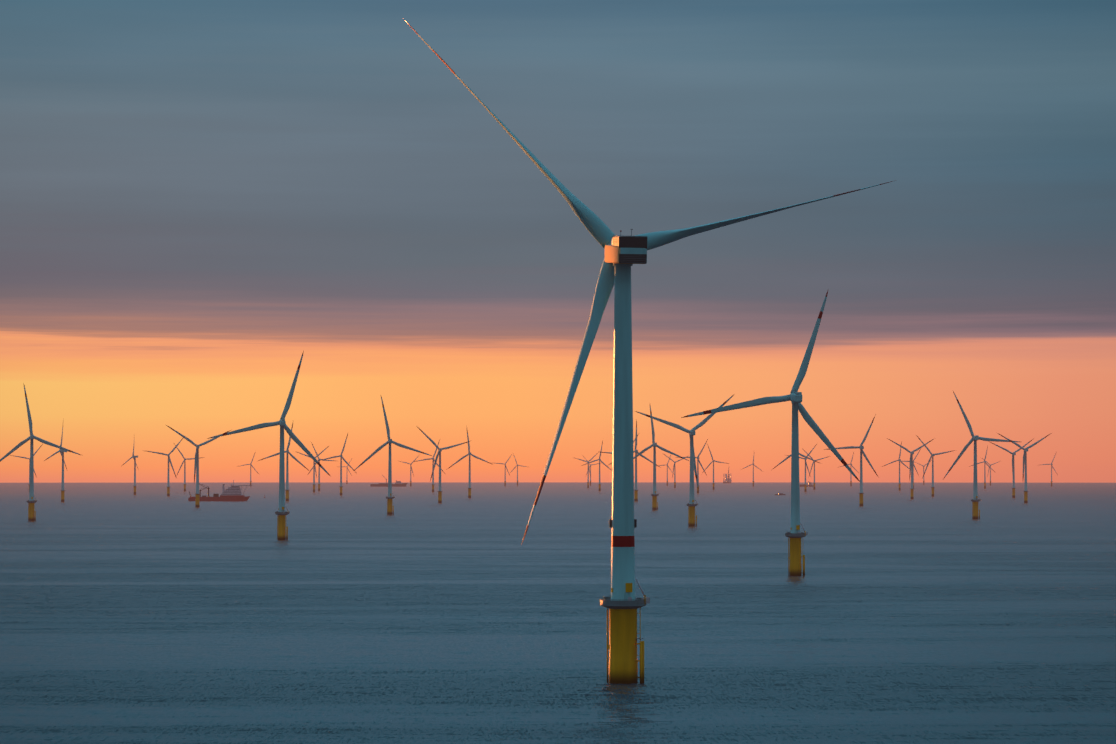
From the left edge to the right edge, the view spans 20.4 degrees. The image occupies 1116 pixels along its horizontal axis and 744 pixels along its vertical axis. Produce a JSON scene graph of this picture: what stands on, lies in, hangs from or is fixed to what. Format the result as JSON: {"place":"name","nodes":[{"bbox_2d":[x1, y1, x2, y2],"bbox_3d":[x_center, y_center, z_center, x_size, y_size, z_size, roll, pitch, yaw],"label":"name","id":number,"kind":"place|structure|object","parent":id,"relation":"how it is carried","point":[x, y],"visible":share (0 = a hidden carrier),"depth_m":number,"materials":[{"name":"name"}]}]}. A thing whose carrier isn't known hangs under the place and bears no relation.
{"place":"outdoors","nodes":[
{"label":"outdoors","id":0,"kind":"place"},
{"bbox_2d":[0,482,1115,743],"bbox_3d":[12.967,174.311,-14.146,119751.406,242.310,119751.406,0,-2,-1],"label":"sea water","id":1,"kind":"structure","parent":0,"point":[354,612],"depth_m":1147.48,"materials":[{"name":"teal liquid"}]},
{"bbox_2d":[10,444,42,486],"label":"turbine","id":2,"kind":"object","parent":1,"relation":"on","point":[29,463],"visible":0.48,"depth_m":8705.35,"materials":[{"name":"paint"}]},
{"bbox_2d":[0,385,80,520],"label":"turbine","id":3,"kind":"object","parent":1,"relation":"on","point":[31,501],"visible":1,"depth_m":3357.30,"materials":[{"name":"paint"}]},
{"bbox_2d":[44,428,66,501],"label":"turbine","id":4,"kind":"object","parent":1,"relation":"on","point":[61,451],"visible":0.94,"depth_m":5530.91,"materials":[{"name":"paint"}]},
{"bbox_2d":[123,446,137,493],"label":"turbine","id":5,"kind":"object","parent":1,"relation":"on","point":[134,458],"visible":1,"depth_m":7454.09,"materials":[{"name":"paint"}]},
{"bbox_2d":[142,438,182,495],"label":"turbine","id":6,"kind":"object","parent":1,"relation":"on","point":[168,482],"visible":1,"depth_m":6966.02,"materials":[{"name":"paint"}]},
{"bbox_2d":[174,444,204,490],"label":"turbine","id":7,"kind":"object","parent":1,"relation":"on","point":[184,468],"visible":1,"depth_m":8873.61,"materials":[{"name":"paint"}]},
{"bbox_2d":[166,425,230,506],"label":"turbine","id":8,"kind":"object","parent":1,"relation":"on","point":[196,472],"visible":1,"depth_m":4674.99,"materials":[{"name":"paint"}]},
{"bbox_2d":[188,480,252,500],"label":"ship","id":9,"kind":"object","parent":1,"relation":"on","point":[233,492],"visible":0.92,"depth_m":5676.54,"materials":[{"name":"paint"}]},
{"bbox_2d":[241,453,258,484],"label":"turbine","id":10,"kind":"object","parent":1,"relation":"on","point":[250,469],"visible":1,"depth_m":12842.16,"materials":[{"name":"paint"}]},
{"bbox_2d":[207,351,329,539],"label":"turbine","id":11,"kind":"object","parent":1,"relation":"on","point":[282,529],"visible":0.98,"depth_m":2409.49,"materials":[{"name":"paint"}]},
{"bbox_2d":[258,423,307,500],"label":"turbine","id":12,"kind":"object","parent":1,"relation":"on","point":[287,477],"visible":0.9,"depth_m":5703.65,"materials":[{"name":"paint"}]},
{"bbox_2d":[297,445,329,491],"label":"turbine","id":13,"kind":"object","parent":1,"relation":"on","point":[314,471],"visible":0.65,"depth_m":8505.82,"materials":[{"name":"paint"}]},
{"bbox_2d":[308,444,333,490],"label":"turbine","id":14,"kind":"object","parent":1,"relation":"on","point":[319,469],"visible":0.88,"depth_m":8989.65,"materials":[{"name":"paint"}]},
{"bbox_2d":[319,434,353,494],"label":"turbine","id":15,"kind":"object","parent":1,"relation":"on","point":[341,458],"visible":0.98,"depth_m":7227.96,"materials":[{"name":"paint"}]},
{"bbox_2d":[370,476,406,486],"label":"ship","id":16,"kind":"object","parent":1,"relation":"on","point":[398,484],"visible":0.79,"depth_m":12464.40,"materials":[{"name":"paint"}]},
{"bbox_2d":[354,397,431,514],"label":"turbine","id":17,"kind":"object","parent":1,"relation":"on","point":[390,493],"visible":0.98,"depth_m":3852.09,"materials":[{"name":"paint"}]},
{"bbox_2d":[400,458,416,485],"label":"turbine","id":18,"kind":"object","parent":1,"relation":"on","point":[410,471],"visible":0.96,"depth_m":12848.50,"materials":[{"name":"paint"}]},
{"bbox_2d":[414,440,443,491],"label":"turbine","id":19,"kind":"object","parent":1,"relation":"on","point":[432,484],"visible":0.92,"depth_m":8510.76,"materials":[{"name":"paint"}]},
{"bbox_2d":[418,428,469,502],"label":"turbine","id":20,"kind":"object","parent":1,"relation":"on","point":[439,455],"visible":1,"depth_m":5322.23,"materials":[{"name":"paint"}]},
{"bbox_2d":[448,425,491,497],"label":"turbine","id":21,"kind":"object","parent":1,"relation":"on","point":[469,486],"visible":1,"depth_m":6419.70,"materials":[{"name":"paint"}]},
{"bbox_2d":[496,454,511,485],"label":"turbine","id":22,"kind":"object","parent":1,"relation":"on","point":[505,470],"visible":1,"depth_m":12854.11,"materials":[{"name":"paint"}]},
{"bbox_2d":[510,454,526,485],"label":"turbine","id":23,"kind":"object","parent":1,"relation":"on","point":[517,465],"visible":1,"depth_m":13847.67,"materials":[{"name":"paint"}]},
{"bbox_2d":[575,454,596,487],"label":"turbine","id":24,"kind":"object","parent":1,"relation":"on","point":[588,470],"visible":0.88,"depth_m":11029.15,"materials":[{"name":"paint"}]},
{"bbox_2d":[582,455,598,484],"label":"turbine","id":25,"kind":"object","parent":1,"relation":"on","point":[590,469],"visible":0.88,"depth_m":13848.49,"materials":[{"name":"paint"}]},
{"bbox_2d":[582,441,611,490],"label":"turbine","id":26,"kind":"object","parent":1,"relation":"on","point":[599,459],"visible":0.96,"depth_m":9003.95,"materials":[{"name":"paint"}]},
{"bbox_2d":[607,419,660,500],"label":"turbine","id":27,"kind":"object","parent":1,"relation":"on","point":[636,490],"visible":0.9,"depth_m":5663.03,"materials":[{"name":"paint"}]},
{"bbox_2d":[406,22,895,683],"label":"turbine","id":28,"kind":"object","parent":1,"relation":"on","point":[620,260],"visible":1,"depth_m":783.34,"materials":[{"name":"paint"}]},
{"bbox_2d":[633,406,688,509],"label":"turbine","id":29,"kind":"object","parent":1,"relation":"on","point":[654,445],"visible":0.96,"depth_m":4329.17,"materials":[{"name":"paint"}]},
{"bbox_2d":[659,456,672,485],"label":"turbine","id":30,"kind":"object","parent":1,"relation":"on","point":[667,470],"visible":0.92,"depth_m":13622.06,"materials":[{"name":"paint"}]},
{"bbox_2d":[664,454,687,487],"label":"turbine","id":31,"kind":"object","parent":1,"relation":"on","point":[674,471],"visible":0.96,"depth_m":11114.16,"materials":[{"name":"paint"}]},
{"bbox_2d":[635,395,733,525],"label":"turbine","id":32,"kind":"object","parent":1,"relation":"on","point":[691,509],"visible":0.98,"depth_m":3013.33,"materials":[{"name":"paint"}]},
{"bbox_2d":[675,439,707,492],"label":"turbine","id":33,"kind":"object","parent":1,"relation":"on","point":[698,461],"visible":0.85,"depth_m":8034.84,"materials":[{"name":"paint"}]},
{"bbox_2d":[703,444,728,489],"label":"turbine","id":34,"kind":"object","parent":1,"relation":"on","point":[713,461],"visible":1,"depth_m":9868.56,"materials":[{"name":"paint"}]},
{"bbox_2d":[723,469,731,482],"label":"ship","id":35,"kind":"object","parent":1,"relation":"on","point":[728,480],"visible":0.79,"depth_m":18987.08,"materials":[{"name":"paint"}]},
{"bbox_2d":[743,456,761,485],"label":"turbine","id":36,"kind":"object","parent":1,"relation":"on","point":[753,469],"visible":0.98,"depth_m":12764.48,"materials":[{"name":"paint"}]},
{"bbox_2d":[681,291,859,575],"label":"turbine","id":37,"kind":"object","parent":1,"relation":"on","point":[795,535],"visible":1,"depth_m":1586.37,"materials":[{"name":"paint"}]},
{"bbox_2d":[773,453,818,468],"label":"turbine","id":38,"kind":"object","parent":1,"relation":"on","point":[789,456],"visible":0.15,"depth_m":5977.97,"materials":[{"name":"paint"}]},
{"bbox_2d":[787,444,816,491],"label":"turbine","id":39,"kind":"object","parent":1,"relation":"on","point":[805,484],"visible":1,"depth_m":8627.19,"materials":[{"name":"paint"}]},
{"bbox_2d":[799,481,813,486],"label":"ship","id":40,"kind":"object","parent":1,"relation":"on","point":[808,485],"visible":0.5,"depth_m":12292.19,"materials":[{"name":"paint"}]},
{"bbox_2d":[804,450,829,489],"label":"turbine","id":41,"kind":"object","parent":1,"relation":"on","point":[814,467],"visible":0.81,"depth_m":9871.63,"materials":[{"name":"paint"}]},
{"bbox_2d":[837,452,858,485],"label":"turbine","id":42,"kind":"object","parent":1,"relation":"on","point":[850,473],"visible":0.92,"depth_m":12770.15,"materials":[{"name":"paint"}]},
{"bbox_2d":[823,414,878,505],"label":"turbine","id":43,"kind":"object","parent":1,"relation":"on","point":[861,448],"visible":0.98,"depth_m":4826.07,"materials":[{"name":"paint"}]},
{"bbox_2d":[882,441,908,489],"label":"turbine","id":44,"kind":"object","parent":1,"relation":"on","point":[899,460],"visible":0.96,"depth_m":9307.03,"materials":[{"name":"paint"}]},
{"bbox_2d":[887,438,934,498],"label":"turbine","id":45,"kind":"object","parent":1,"relation":"on","point":[911,463],"visible":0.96,"depth_m":6137.02,"materials":[{"name":"paint"}]},
{"bbox_2d":[903,449,920,487],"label":"turbine","id":46,"kind":"object","parent":1,"relation":"on","point":[913,468],"visible":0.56,"depth_m":10655.36,"materials":[{"name":"paint"}]},
{"bbox_2d":[916,460,931,484],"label":"turbine","id":47,"kind":"object","parent":1,"relation":"on","point":[923,470],"visible":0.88,"depth_m":15383.51,"materials":[{"name":"paint"}]},
{"bbox_2d":[916,435,954,495],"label":"turbine","id":48,"kind":"object","parent":1,"relation":"on","point":[932,487],"visible":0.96,"depth_m":6816.56,"materials":[{"name":"paint"}]},
{"bbox_2d":[943,391,1019,518],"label":"turbine","id":49,"kind":"object","parent":1,"relation":"on","point":[975,500],"visible":0.98,"depth_m":3479.62,"materials":[{"name":"paint"}]},
{"bbox_2d":[969,446,994,488],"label":"turbine","id":50,"kind":"object","parent":1,"relation":"on","point":[984,461],"visible":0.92,"depth_m":10507.48,"materials":[{"name":"paint"}]},
{"bbox_2d":[982,458,999,484],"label":"turbine","id":51,"kind":"object","parent":1,"relation":"on","point":[990,470],"visible":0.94,"depth_m":13989.18,"materials":[{"name":"paint"}]},
{"bbox_2d":[988,439,1032,497],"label":"turbine","id":52,"kind":"object","parent":1,"relation":"on","point":[1013,473],"visible":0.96,"depth_m":6461.41,"materials":[{"name":"paint"}]},
{"bbox_2d":[999,434,1049,502],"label":"turbine","id":53,"kind":"object","parent":1,"relation":"on","point":[1025,463],"visible":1,"depth_m":5333.70,"materials":[{"name":"paint"}]},
{"bbox_2d":[1042,454,1057,485],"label":"turbine","id":54,"kind":"object","parent":1,"relation":"on","point":[1051,464],"visible":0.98,"depth_m":12782.38,"materials":[{"name":"paint"}]},
{"bbox_2d":[0,0,1115,482],"label":"sky","id":55,"kind":"structure","parent":0,"point":[198,198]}
]}

